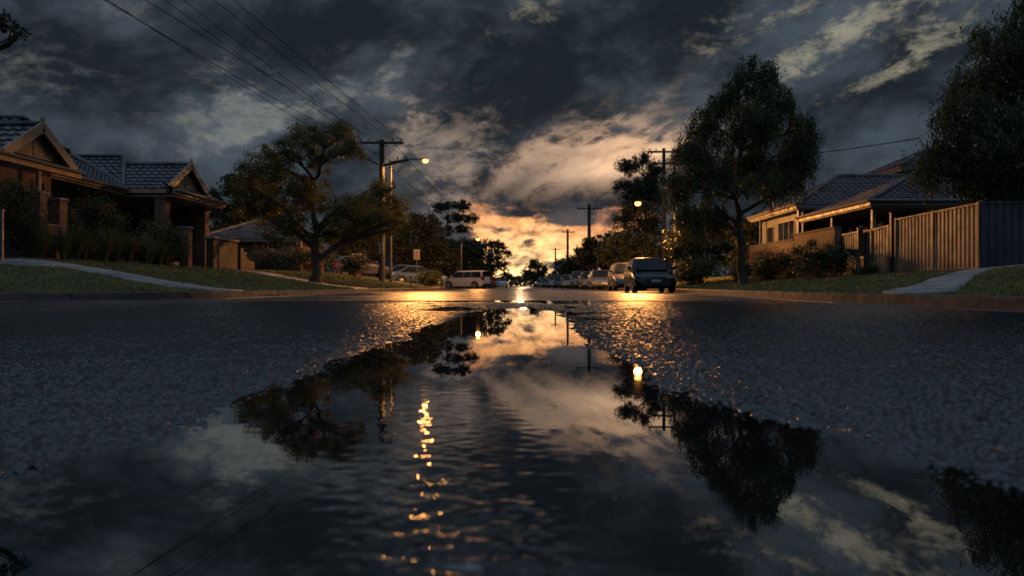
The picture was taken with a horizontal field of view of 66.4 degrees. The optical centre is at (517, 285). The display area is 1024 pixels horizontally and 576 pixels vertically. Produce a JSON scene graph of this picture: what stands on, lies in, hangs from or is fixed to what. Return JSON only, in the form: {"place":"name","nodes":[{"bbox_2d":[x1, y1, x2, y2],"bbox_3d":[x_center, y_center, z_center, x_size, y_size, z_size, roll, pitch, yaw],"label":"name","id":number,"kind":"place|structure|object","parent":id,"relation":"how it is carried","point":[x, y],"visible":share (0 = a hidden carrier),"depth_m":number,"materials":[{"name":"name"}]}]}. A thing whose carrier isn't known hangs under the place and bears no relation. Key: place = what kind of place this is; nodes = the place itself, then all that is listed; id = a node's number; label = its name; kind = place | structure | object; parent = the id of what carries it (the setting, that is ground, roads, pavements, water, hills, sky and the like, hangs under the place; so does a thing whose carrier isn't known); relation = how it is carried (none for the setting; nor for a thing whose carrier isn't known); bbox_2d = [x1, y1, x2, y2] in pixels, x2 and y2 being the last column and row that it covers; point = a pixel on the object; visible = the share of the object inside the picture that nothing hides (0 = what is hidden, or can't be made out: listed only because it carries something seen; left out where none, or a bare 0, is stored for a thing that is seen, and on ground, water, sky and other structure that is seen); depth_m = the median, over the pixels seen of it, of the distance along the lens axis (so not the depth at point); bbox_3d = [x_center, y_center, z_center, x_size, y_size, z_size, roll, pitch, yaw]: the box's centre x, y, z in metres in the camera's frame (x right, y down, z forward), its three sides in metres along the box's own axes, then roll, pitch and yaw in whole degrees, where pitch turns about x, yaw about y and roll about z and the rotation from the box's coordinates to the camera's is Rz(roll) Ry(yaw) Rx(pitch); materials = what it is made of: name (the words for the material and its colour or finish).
{"place":"outdoors","nodes":[
{"label":"outdoors","id":0,"kind":"place"},
{"bbox_2d":[0,256,443,291],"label":"verge","id":1,"kind":"structure","parent":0,"point":[56,278],"depth_m":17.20,"materials":[{"name":"green plant"}]},
{"bbox_2d":[0,209,4,260],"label":"fence post","id":2,"kind":"object","parent":1,"relation":"on","point":[2,234],"visible":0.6,"depth_m":19.13,"materials":[{"name":"wood"}]},
{"bbox_2d":[0,8,32,50],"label":"overhanging tree","id":3,"kind":"object","parent":1,"relation":"on","point":[11,38],"visible":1,"depth_m":17.23,"materials":[{"name":"green plant"}]},
{"bbox_2d":[0,174,62,258],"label":"bush","id":4,"kind":"object","parent":1,"relation":"on","point":[18,224],"visible":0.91,"depth_m":20.18,"materials":[{"name":"green plant"}]},
{"bbox_2d":[22,217,56,258],"bbox_3d":[-12.593,-1.286,20.593,1.327,1.212,1.280,0,0,0],"label":"strappy plant","id":5,"kind":"object","parent":1,"relation":"on","point":[40,247],"visible":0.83,"depth_m":20.56,"materials":[{"name":"green plant"}]},
{"bbox_2d":[24,219,59,257],"bbox_3d":[-12.798,-1.304,21.057,1.276,1.209,1.312,0,0,-15],"label":"strappy plant","id":6,"kind":"object","parent":1,"relation":"on","point":[46,250],"visible":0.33,"depth_m":21.02,"materials":[{"name":"green plant"}]},
{"bbox_2d":[50,220,77,259],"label":"strappy plant","id":7,"kind":"object","parent":1,"relation":"on","point":[64,242],"visible":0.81,"depth_m":21.57,"materials":[{"name":"green plant"}]},
{"bbox_2d":[52,196,89,235],"bbox_3d":[-14.256,-1.742,24.077,2.077,2.223,1.877,0,0,0],"label":"round bush","id":8,"kind":"object","parent":1,"relation":"on","point":[70,219],"visible":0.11,"depth_m":24.04,"materials":[{"name":"green plant"}]},
{"bbox_2d":[65,222,98,259],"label":"strappy plant","id":9,"kind":"object","parent":1,"relation":"on","point":[77,250],"visible":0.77,"depth_m":22.15,"materials":[{"name":"green plant"}]},
{"bbox_2d":[75,223,102,260],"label":"strappy plant","id":10,"kind":"object","parent":1,"relation":"on","point":[84,254],"visible":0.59,"depth_m":22.68,"materials":[{"name":"green plant"}]},
{"bbox_2d":[67,188,138,260],"bbox_3d":[-14.260,-1.955,26.345,2.909,2.658,2.765,0,0,19],"label":"round bush","id":11,"kind":"object","parent":1,"relation":"on","point":[91,211],"visible":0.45,"depth_m":25.89,"materials":[{"name":"green plant"}]},
{"bbox_2d":[93,225,120,261],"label":"strappy plant","id":12,"kind":"object","parent":1,"relation":"on","point":[104,247],"visible":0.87,"depth_m":23.25,"materials":[{"name":"green plant"}]},
{"bbox_2d":[0,114,227,266],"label":"brick house","id":13,"kind":"structure","parent":1,"relation":"on","point":[49,166],"depth_m":29.65,"materials":[{"name":"brick"}]},
{"bbox_2d":[128,218,145,251],"bbox_3d":[-16.215,-2.135,33.400,0.110,1.370,1.720,0,0,0],"label":"window","id":14,"kind":"structure","parent":13,"relation":"in","point":[134,223],"depth_m":33.15,"materials":[{"name":"black glass"}]},
{"bbox_2d":[107,225,127,262],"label":"strappy plant","id":15,"kind":"object","parent":1,"relation":"on","point":[115,254],"visible":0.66,"depth_m":24.17,"materials":[{"name":"green plant"}]},
{"bbox_2d":[0,258,242,290],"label":"footpath","id":16,"kind":"structure","parent":1,"relation":"on","point":[112,273],"depth_m":18.94,"materials":[{"name":"concrete"}]},
{"bbox_2d":[118,228,141,259],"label":"strappy plant","id":17,"kind":"object","parent":1,"relation":"on","point":[131,239],"visible":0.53,"depth_m":25.52,"materials":[{"name":"green plant"}]},
{"bbox_2d":[121,230,148,262],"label":"strappy plant","id":18,"kind":"object","parent":1,"relation":"on","point":[128,254],"visible":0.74,"depth_m":25.39,"materials":[{"name":"green plant"}]},
{"bbox_2d":[136,231,160,264],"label":"strappy plant","id":19,"kind":"object","parent":1,"relation":"on","point":[146,251],"visible":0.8,"depth_m":26.31,"materials":[{"name":"green plant"}]},
{"bbox_2d":[136,231,164,263],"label":"strappy plant","id":20,"kind":"object","parent":1,"relation":"on","point":[152,257],"visible":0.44,"depth_m":26.79,"materials":[{"name":"green plant"}]},
{"bbox_2d":[149,233,171,264],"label":"strappy plant","id":21,"kind":"object","parent":1,"relation":"on","point":[159,255],"visible":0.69,"depth_m":27.19,"materials":[{"name":"green plant"}]},
{"bbox_2d":[131,215,202,265],"bbox_3d":[-12.840,-1.560,28.231,2.715,1.918,2.240,0,0,0],"label":"round bush","id":22,"kind":"object","parent":1,"relation":"on","point":[169,233],"visible":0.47,"depth_m":28.09,"materials":[{"name":"green plant"}]},
{"bbox_2d":[163,239,177,265],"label":"strappy plant","id":23,"kind":"object","parent":1,"relation":"on","point":[167,260],"visible":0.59,"depth_m":27.82,"materials":[{"name":"green plant"}]},
{"bbox_2d":[178,226,192,267],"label":"gate pier","id":24,"kind":"structure","parent":1,"relation":"on","point":[187,262],"depth_m":28.93,"materials":[{"name":"red brick"}]},
{"bbox_2d":[204,236,253,270],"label":"garden wall","id":25,"kind":"structure","parent":1,"relation":"on","point":[224,253],"depth_m":32.71,"materials":[{"name":"concrete"}]},
{"bbox_2d":[202,173,301,231],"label":"dense tree","id":26,"kind":"object","parent":1,"relation":"on","point":[219,218],"visible":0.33,"depth_m":61.44,"materials":[{"name":"green plant"}]},
{"bbox_2d":[209,219,331,271],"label":"brick bungalow","id":27,"kind":"object","parent":1,"relation":"on","point":[243,232],"visible":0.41,"depth_m":48.00,"materials":[{"name":"brown brick"}]},
{"bbox_2d":[255,243,272,258],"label":"window","id":28,"kind":"structure","parent":27,"relation":"in","point":[270,245],"depth_m":47.99,"materials":[{"name":"black glass"}]},
{"bbox_2d":[279,242,293,270],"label":"door","id":29,"kind":"structure","parent":27,"relation":"in","point":[287,243],"depth_m":47.93,"materials":[{"name":"brown wood"}]},
{"bbox_2d":[244,240,345,272],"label":"clipped hedge","id":30,"kind":"object","parent":1,"relation":"on","point":[298,257],"visible":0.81,"depth_m":44.16,"materials":[{"name":"green plant"}]},
{"bbox_2d":[219,116,416,282],"bbox_3d":[-8.213,-3.819,35.461,9.572,7.743,6.391,0,0,-30],"label":"street tree","id":31,"kind":"object","parent":1,"relation":"on","point":[371,224],"visible":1,"depth_m":34.53,"materials":[{"name":"green plant"}]},
{"bbox_2d":[337,248,371,276],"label":"round bush","id":32,"kind":"object","parent":1,"relation":"on","point":[354,265],"visible":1,"depth_m":47.24,"materials":[{"name":"green plant"}]},
{"bbox_2d":[323,224,395,276],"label":"dense tree","id":33,"kind":"object","parent":1,"relation":"on","point":[366,249],"visible":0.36,"depth_m":65.56,"materials":[{"name":"green plant"}]},
{"bbox_2d":[332,256,392,276],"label":"parked car","id":34,"kind":"object","parent":1,"relation":"on","point":[374,269],"visible":0.47,"depth_m":55.87,"materials":[{"name":"grey paint"}]},
{"bbox_2d":[364,233,402,276],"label":"gabled house","id":35,"kind":"structure","parent":1,"relation":"on","point":[387,260],"depth_m":74.00,"materials":[{"name":"brown tile"}]},
{"bbox_2d":[359,138,408,281],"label":"power pole","id":36,"kind":"object","parent":1,"relation":"on","point":[381,243],"visible":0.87,"depth_m":47.62,"materials":[{"name":"wood"}]},
{"bbox_2d":[108,0,354,152],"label":"overhead wire","id":37,"kind":"object","parent":36,"relation":"attached to","point":[205,62],"visible":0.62,"depth_m":26.22,"materials":[{"name":"black metal"}]},
{"bbox_2d":[104,0,389,160],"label":"overhead wire","id":38,"kind":"object","parent":36,"relation":"attached to","point":[215,64],"visible":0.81,"depth_m":25.36,"materials":[{"name":"black metal"}]},
{"bbox_2d":[165,0,358,138],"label":"overhead wire","id":39,"kind":"object","parent":36,"relation":"attached to","point":[240,55],"visible":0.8,"depth_m":28.99,"materials":[{"name":"black metal"}]},
{"bbox_2d":[146,0,404,155],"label":"overhead wire","id":40,"kind":"object","parent":36,"relation":"attached to","point":[256,68],"visible":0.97,"depth_m":26.89,"materials":[{"name":"black metal"}]},
{"bbox_2d":[183,0,369,139],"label":"overhead wire","id":41,"kind":"object","parent":36,"relation":"attached to","point":[265,63],"visible":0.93,"depth_m":30.28,"materials":[{"name":"black metal"}]},
{"bbox_2d":[215,0,391,139],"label":"overhead wire","id":42,"kind":"object","parent":36,"relation":"attached to","point":[294,64],"visible":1,"depth_m":30.14,"materials":[{"name":"black metal"}]},
{"bbox_2d":[234,0,399,138],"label":"overhead wire","id":43,"kind":"object","parent":36,"relation":"attached to","point":[309,64],"visible":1,"depth_m":30.45,"materials":[{"name":"black metal"}]},
{"bbox_2d":[389,158,427,281],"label":"street lamp","id":44,"kind":"object","parent":1,"relation":"on","point":[424,160],"visible":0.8,"depth_m":48.34,"materials":[{"name":"metal"}]},
{"bbox_2d":[376,210,452,272],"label":"dense tree","id":45,"kind":"object","parent":1,"relation":"on","point":[419,229],"visible":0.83,"depth_m":69.23,"materials":[{"name":"green plant"}]},
{"bbox_2d":[385,265,448,284],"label":"parked car","id":46,"kind":"object","parent":1,"relation":"on","point":[403,273],"visible":0.42,"depth_m":57.59,"materials":[{"name":"blue paint"}]},
{"bbox_2d":[414,250,419,286],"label":"parking sign","id":47,"kind":"object","parent":1,"relation":"on","point":[416,255],"visible":0.94,"depth_m":44.00,"materials":[{"name":"metal"}]},
{"bbox_2d":[414,268,444,285],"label":"round bush","id":48,"kind":"object","parent":1,"relation":"on","point":[427,278],"visible":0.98,"depth_m":54.26,"materials":[{"name":"green plant"}]},
{"bbox_2d":[428,199,479,236],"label":"gum tree","id":49,"kind":"object","parent":1,"relation":"on","point":[462,205],"visible":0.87,"depth_m":91.77,"materials":[{"name":"green plant"}]},
{"bbox_2d":[456,236,486,270],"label":"dense tree","id":50,"kind":"object","parent":1,"relation":"on","point":[469,256],"visible":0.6,"depth_m":97.52,"materials":[{"name":"green plant"}]},
{"bbox_2d":[240,270,367,288],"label":"driveway","id":51,"kind":"structure","parent":0,"point":[274,275],"depth_m":34.31,"materials":[{"name":"concrete"}]},
{"bbox_2d":[0,286,794,312],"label":"road bed","id":52,"kind":"object","parent":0,"point":[521,293],"visible":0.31,"depth_m":19.03,"materials":[{"name":"grey asphalt"}]},
{"bbox_2d":[0,287,488,300],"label":"kerb","id":53,"kind":"structure","parent":52,"relation":"on","point":[37,296],"depth_m":16.31,"materials":[{"name":"grey concrete"}]},
{"bbox_2d":[71,287,493,300],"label":"gutter","id":54,"kind":"object","parent":52,"relation":"on","point":[241,297],"visible":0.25,"depth_m":18.75,"materials":[{"name":"concrete"}]},
{"bbox_2d":[418,237,464,285],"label":"dense tree","id":55,"kind":"object","parent":52,"relation":"on","point":[452,260],"visible":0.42,"depth_m":83.45,"materials":[{"name":"green plant"}]},
{"bbox_2d":[442,271,491,288],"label":"parked car","id":56,"kind":"object","parent":52,"relation":"on","point":[472,279],"visible":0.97,"depth_m":75.01,"materials":[{"name":"white paint"}]},
{"bbox_2d":[457,236,489,269],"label":"dense tree","id":57,"kind":"object","parent":52,"relation":"on","point":[479,251],"visible":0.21,"depth_m":103.43,"materials":[{"name":"green plant"}]},
{"bbox_2d":[471,236,512,287],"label":"gum tree","id":58,"kind":"object","parent":52,"relation":"on","point":[497,253],"visible":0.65,"depth_m":111.66,"materials":[{"name":"green plant"}]},
{"bbox_2d":[0,300,1023,575],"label":"puddle water","id":59,"kind":"structure","parent":52,"relation":"on","point":[486,440],"depth_m":1.09,"materials":[{"name":"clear liquid"}]},
{"bbox_2d":[520,258,549,286],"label":"dense tree","id":60,"kind":"object","parent":52,"relation":"on","point":[538,272],"visible":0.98,"depth_m":174.30,"materials":[{"name":"green plant"}]},
{"bbox_2d":[553,275,568,287],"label":"parked car","id":61,"kind":"object","parent":52,"relation":"on","point":[557,281],"visible":0.5,"depth_m":89.03,"materials":[{"name":"blue paint"}]},
{"bbox_2d":[560,274,578,288],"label":"parked car","id":62,"kind":"object","parent":52,"relation":"on","point":[565,280],"visible":0.44,"depth_m":81.19,"materials":[{"name":"silver metal"}]},
{"bbox_2d":[569,271,583,288],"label":"parked car","id":63,"kind":"object","parent":52,"relation":"on","point":[574,278],"visible":0.51,"depth_m":73.45,"materials":[{"name":"grey paint"}]},
{"bbox_2d":[579,271,601,288],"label":"parked car","id":64,"kind":"object","parent":52,"relation":"on","point":[583,279],"visible":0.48,"depth_m":64.04,"materials":[{"name":"beige paint"}]},
{"bbox_2d":[587,270,612,289],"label":"parked car","id":65,"kind":"object","parent":52,"relation":"on","point":[597,278],"visible":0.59,"depth_m":56.44,"materials":[{"name":"silver metal"}]},
{"bbox_2d":[608,263,644,290],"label":"parked car","id":66,"kind":"object","parent":52,"relation":"on","point":[616,276],"visible":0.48,"depth_m":43.11,"materials":[{"name":"beige paint"}]},
{"bbox_2d":[624,257,676,292],"bbox_3d":[5.620,-0.479,33.600,2.055,1.518,4.220,0,0,1],"label":"parked car","id":67,"kind":"object","parent":52,"relation":"on","point":[649,273],"visible":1,"depth_m":32.47,"materials":[{"name":"black paint"}]},
{"bbox_2d":[547,287,1023,311],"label":"gutter","id":68,"kind":"object","parent":52,"relation":"on","point":[836,302],"visible":0.25,"depth_m":13.93,"materials":[{"name":"concrete"}]},
{"bbox_2d":[550,287,1023,310],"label":"kerb","id":69,"kind":"structure","parent":52,"relation":"on","point":[1014,303],"depth_m":11.77,"materials":[{"name":"grey concrete"}]},
{"bbox_2d":[0,0,1021,285],"label":"sky","id":70,"kind":"structure","parent":0,"point":[521,112],"materials":[{"name":"grey"}]},
{"bbox_2d":[0,301,1023,574],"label":"road","id":71,"kind":"structure","parent":0,"point":[960,371],"depth_m":2.81,"materials":[{"name":"grey asphalt"}]},
{"bbox_2d":[535,263,1023,295],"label":"verge","id":72,"kind":"structure","parent":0,"point":[928,293],"depth_m":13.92,"materials":[{"name":"green plant"}]},
{"bbox_2d":[556,254,591,274],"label":"dense tree","id":73,"kind":"object","parent":72,"relation":"on","point":[569,266],"visible":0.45,"depth_m":99.56,"materials":[{"name":"green plant"}]},
{"bbox_2d":[577,204,601,270],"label":"power pole","id":74,"kind":"object","parent":72,"relation":"on","point":[589,208],"visible":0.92,"depth_m":92.83,"materials":[{"name":"wood"}]},
{"bbox_2d":[572,232,625,270],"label":"dense tree","id":75,"kind":"object","parent":72,"relation":"on","point":[586,256],"visible":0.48,"depth_m":81.53,"materials":[{"name":"green plant"}]},
{"bbox_2d":[593,226,677,269],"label":"dense tree","id":76,"kind":"object","parent":72,"relation":"on","point":[642,245],"visible":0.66,"depth_m":61.30,"materials":[{"name":"green plant"}]},
{"bbox_2d":[608,148,672,236],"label":"lacy tree","id":77,"kind":"object","parent":72,"relation":"on","point":[649,190],"visible":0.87,"depth_m":65.77,"materials":[{"name":"green plant"}]},
{"bbox_2d":[552,254,733,276],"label":"woodland","id":78,"kind":"object","parent":72,"relation":"on","point":[560,261],"visible":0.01,"depth_m":295.66,"materials":[{"name":"green plant"}]},
{"bbox_2d":[635,200,676,283],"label":"street lamp","id":79,"kind":"object","parent":72,"relation":"on","point":[637,202],"visible":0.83,"depth_m":44.95,"materials":[{"name":"metal"}]},
{"bbox_2d":[648,148,677,260],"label":"power pole","id":80,"kind":"object","parent":72,"relation":"on","point":[663,162],"visible":0.66,"depth_m":60.87,"materials":[{"name":"wood"}]},
{"bbox_2d":[664,137,920,160],"bbox_3d":[14.300,-8.122,47.201,0.042,3.640,28.208,0,0,-12],"label":"overhead wire","id":81,"kind":"object","parent":80,"relation":"attached to","point":[856,147],"visible":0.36,"depth_m":36.85,"materials":[{"name":"black metal"}]},
{"bbox_2d":[672,254,722,285],"bbox_3d":[8.603,-0.745,37.984,2.743,1.735,2.295,0,0,18],"label":"round bush","id":82,"kind":"object","parent":72,"relation":"on","point":[688,276],"visible":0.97,"depth_m":37.63,"materials":[{"name":"green plant"}]},
{"bbox_2d":[661,222,736,283],"bbox_3d":[9.194,-1.705,40.984,3.838,3.663,4.440,0,0,0],"label":"dense tree","id":83,"kind":"object","parent":72,"relation":"on","point":[678,251],"visible":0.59,"depth_m":39.87,"materials":[{"name":"green plant"}]},
{"bbox_2d":[704,209,762,270],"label":"dense tree","id":84,"kind":"object","parent":72,"relation":"on","point":[751,230],"visible":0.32,"depth_m":51.52,"materials":[{"name":"green plant"}]},
{"bbox_2d":[727,262,751,283],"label":"round bush","id":85,"kind":"object","parent":72,"relation":"on","point":[734,273],"visible":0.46,"depth_m":32.40,"materials":[{"name":"green plant"}]},
{"bbox_2d":[658,52,828,285],"label":"weeping tree","id":86,"kind":"object","parent":72,"relation":"on","point":[786,177],"visible":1,"depth_m":29.61,"materials":[{"name":"green plant"}]},
{"bbox_2d":[747,246,797,279],"bbox_3d":[10.495,-0.909,31.728,2.564,1.596,2.721,0,0,0],"label":"round bush","id":87,"kind":"object","parent":72,"relation":"on","point":[763,268],"visible":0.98,"depth_m":31.28,"materials":[{"name":"green plant"}]},
{"bbox_2d":[748,226,842,278],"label":"brick wall","id":88,"kind":"structure","parent":72,"relation":"on","point":[828,234],"depth_m":30.97,"materials":[{"name":"brown brick"}]},
{"bbox_2d":[787,237,854,277],"bbox_3d":[10.264,-0.917,26.644,2.396,1.543,2.129,0,0,0],"label":"round bush","id":89,"kind":"object","parent":72,"relation":"on","point":[836,256],"visible":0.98,"depth_m":26.36,"materials":[{"name":"green plant"}]},
{"bbox_2d":[839,231,856,274],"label":"metal gate","id":90,"kind":"structure","parent":72,"relation":"on","point":[849,240],"depth_m":26.32,"materials":[{"name":"beige metal"}]},
{"bbox_2d":[857,228,860,270],"bbox_3d":[11.180,-1.087,25.650,0.094,1.630,0.094,0,0,0],"label":"gate post","id":91,"kind":"object","parent":72,"relation":"on","point":[858,246],"visible":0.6,"depth_m":25.61,"materials":[{"name":"metal"}]},
{"bbox_2d":[850,264,878,274],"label":"round bush","id":92,"kind":"object","parent":72,"relation":"on","point":[866,270],"visible":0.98,"depth_m":24.30,"materials":[{"name":"green plant"}]},
{"bbox_2d":[864,228,873,272],"bbox_3d":[11.351,-1.050,25.200,0.071,1.572,0.770,0,0,0],"label":"metal fence","id":93,"kind":"object","parent":72,"relation":"on","point":[866,247],"visible":0.29,"depth_m":25.43,"materials":[{"name":"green metal"}]},
{"bbox_2d":[870,224,889,273],"bbox_3d":[11.200,-1.049,24.175,0.071,1.604,1.220,0,0,0],"label":"metal fence","id":94,"kind":"object","parent":72,"relation":"on","point":[880,248],"visible":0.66,"depth_m":24.15,"materials":[{"name":"brown metal"}]},
{"bbox_2d":[746,146,1023,266],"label":"tiled house","id":95,"kind":"structure","parent":72,"relation":"on","point":[869,200],"depth_m":35.39,"materials":[{"name":"grey tile"}]},
{"bbox_2d":[767,226,773,242],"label":"window","id":96,"kind":"structure","parent":95,"relation":"in","point":[770,230],"depth_m":41.11,"materials":[{"name":"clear glass"}]},
{"bbox_2d":[778,219,794,240],"bbox_3d":[13.295,-2.345,38.700,0.050,1.750,2.400,0,0,0],"label":"window","id":97,"kind":"structure","parent":95,"relation":"in","point":[786,229],"depth_m":38.67,"materials":[{"name":"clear glass"}]},
{"bbox_2d":[858,222,883,259],"bbox_3d":[14.965,-1.885,33.200,0.110,1.470,2.520,0,0,0],"label":"window","id":98,"kind":"structure","parent":95,"relation":"in","point":[865,227],"depth_m":33.90,"materials":[{"name":"glass"}]},
{"bbox_2d":[889,212,895,271],"bbox_3d":[11.200,-1.235,23.380,0.144,1.910,0.144,0,0,0],"label":"gate post","id":99,"kind":"object","parent":72,"relation":"on","point":[892,215],"visible":0.6,"depth_m":23.32,"materials":[{"name":"paint"}]},
{"bbox_2d":[894,201,979,271],"bbox_3d":[11.200,-1.156,21.075,0.071,1.782,4.220,0,0,0],"label":"metal fence","id":100,"kind":"object","parent":72,"relation":"on","point":[944,239],"visible":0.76,"depth_m":20.77,"materials":[{"name":"brown metal"}]},
{"bbox_2d":[881,264,1023,293],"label":"footpath","id":101,"kind":"structure","parent":72,"relation":"on","point":[945,283],"depth_m":14.09,"materials":[{"name":"concrete"}]},
{"bbox_2d":[900,0,1023,211],"label":"weeping tree","id":102,"kind":"object","parent":72,"relation":"on","point":[982,122],"visible":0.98,"depth_m":20.21,"materials":[{"name":"green plant"}]},
{"bbox_2d":[980,201,1023,267],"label":"metal fence","id":103,"kind":"object","parent":72,"relation":"on","point":[1001,233],"visible":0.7,"depth_m":18.93,"materials":[{"name":"metal"}]},
{"label":"ground","id":104,"kind":"structure","parent":0,"visible":0},
{"bbox_2d":[495,275,535,285],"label":"woodland","id":105,"kind":"object","parent":104,"relation":"on","point":[517,280],"visible":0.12,"depth_m":404.51,"materials":[{"name":"green plant"}]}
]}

